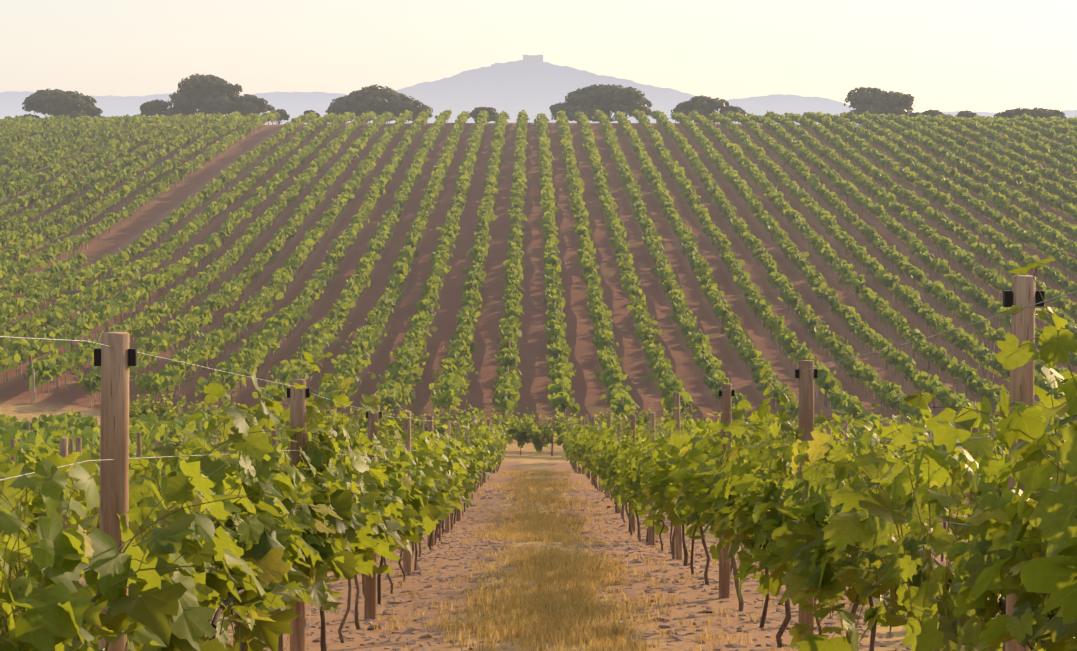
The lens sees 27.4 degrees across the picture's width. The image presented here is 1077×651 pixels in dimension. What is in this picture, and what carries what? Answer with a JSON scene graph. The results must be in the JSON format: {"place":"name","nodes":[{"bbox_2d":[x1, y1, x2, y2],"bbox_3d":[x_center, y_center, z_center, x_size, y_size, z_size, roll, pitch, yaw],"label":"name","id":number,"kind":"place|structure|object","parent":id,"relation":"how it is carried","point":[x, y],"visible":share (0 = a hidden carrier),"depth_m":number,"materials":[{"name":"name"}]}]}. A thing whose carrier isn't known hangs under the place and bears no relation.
{"place":"outdoors","nodes":[
{"label":"outdoors","id":0,"kind":"place"},
{"bbox_2d":[0,122,1076,650],"bbox_3d":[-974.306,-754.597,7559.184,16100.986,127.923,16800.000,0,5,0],"label":"ground","id":1,"kind":"structure","parent":0,"point":[20,404],"depth_m":155.66,"materials":[{"name":"brown soil"}]},
{"bbox_2d":[41,104,717,124],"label":"oak wood","id":2,"kind":"object","parent":1,"relation":"on","point":[611,119],"visible":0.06,"depth_m":351.87,"materials":[{"name":"brown plant"}]},
{"bbox_2d":[81,470,952,650],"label":"dry grass","id":3,"kind":"structure","parent":1,"relation":"on","point":[537,620],"depth_m":18.59,"materials":[{"name":"yellow plant"}]},
{"bbox_2d":[81,489,954,650],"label":"stones","id":4,"kind":"object","parent":1,"relation":"on","point":[670,589],"visible":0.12,"depth_m":19.23,"materials":[{"name":"beige stone"}]},
{"bbox_2d":[36,428,1032,650],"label":"grapevine trunks","id":5,"kind":"object","parent":1,"relation":"on","point":[733,566],"visible":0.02,"depth_m":16.41,"materials":[{"name":"brown plant"}]},
{"bbox_2d":[0,109,1076,464],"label":"grapevine rows","id":6,"kind":"object","parent":1,"relation":"on","point":[90,135],"visible":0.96,"depth_m":178.45,"materials":[{"name":"green plant"}]},
{"bbox_2d":[0,258,1076,650],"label":"vine leaves","id":7,"kind":"object","parent":1,"relation":"on","point":[158,612],"visible":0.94,"depth_m":7.84,"materials":[{"name":"green plant"}]},
{"bbox_2d":[99,567,1048,650],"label":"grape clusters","id":8,"kind":"object","parent":7,"relation":"on","point":[1028,609],"visible":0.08,"depth_m":6.35,"materials":[{"name":"green plant"}]},
{"bbox_2d":[0,391,1076,579],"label":"vine leaves","id":9,"kind":"object","parent":1,"relation":"on","point":[663,474],"visible":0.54,"depth_m":26.14,"materials":[{"name":"green plant"}]},
{"bbox_2d":[0,114,1076,489],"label":"vineyard posts","id":10,"kind":"object","parent":1,"relation":"on","point":[852,380],"visible":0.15,"depth_m":159.95,"materials":[{"name":"brown wood"}]},
{"bbox_2d":[0,265,1076,650],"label":"vine shoots","id":11,"kind":"object","parent":1,"relation":"on","point":[94,599],"visible":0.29,"depth_m":7.85,"materials":[{"name":"green plant"}]},
{"bbox_2d":[11,275,1076,650],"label":"posts","id":12,"kind":"object","parent":1,"relation":"on","point":[115,425],"visible":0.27,"depth_m":6.96,"materials":[{"name":"brown wood"}]},
{"bbox_2d":[0,291,1076,650],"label":"wires","id":13,"kind":"object","parent":12,"relation":"attached to","point":[500,419],"visible":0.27,"depth_m":7.70,"materials":[{"name":"grey metal"}]},
{"bbox_2d":[94,290,1043,417],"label":"post brackets","id":14,"kind":"object","parent":12,"relation":"attached to","point":[133,352],"visible":0.77,"depth_m":6.84,"materials":[{"name":"black"}]},
{"bbox_2d":[21,73,1066,121],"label":"trees","id":15,"kind":"object","parent":1,"relation":"on","point":[209,94],"visible":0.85,"depth_m":347.49,"materials":[{"name":"green plant"}]},
{"bbox_2d":[0,91,1076,123],"bbox_3d":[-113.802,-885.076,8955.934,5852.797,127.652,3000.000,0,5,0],"label":"distant hills","id":16,"kind":"structure","parent":0,"point":[294,104],"depth_m":8523.53,"materials":[{"name":"grey"}]},
{"bbox_2d":[0,0,1076,112],"label":"sky","id":17,"kind":"structure","parent":0,"point":[995,56],"materials":[{"name":"white"}]},
{"bbox_2d":[270,60,858,124],"bbox_3d":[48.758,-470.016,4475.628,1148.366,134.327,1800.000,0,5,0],"label":"castle hill","id":18,"kind":"structure","parent":0,"point":[512,89],"depth_m":4170.84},
{"bbox_2d":[491,55,572,67],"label":"castle","id":19,"kind":"structure","parent":18,"relation":"on","point":[535,58],"depth_m":4453.64,"materials":[{"name":"grey stone"}]}
]}

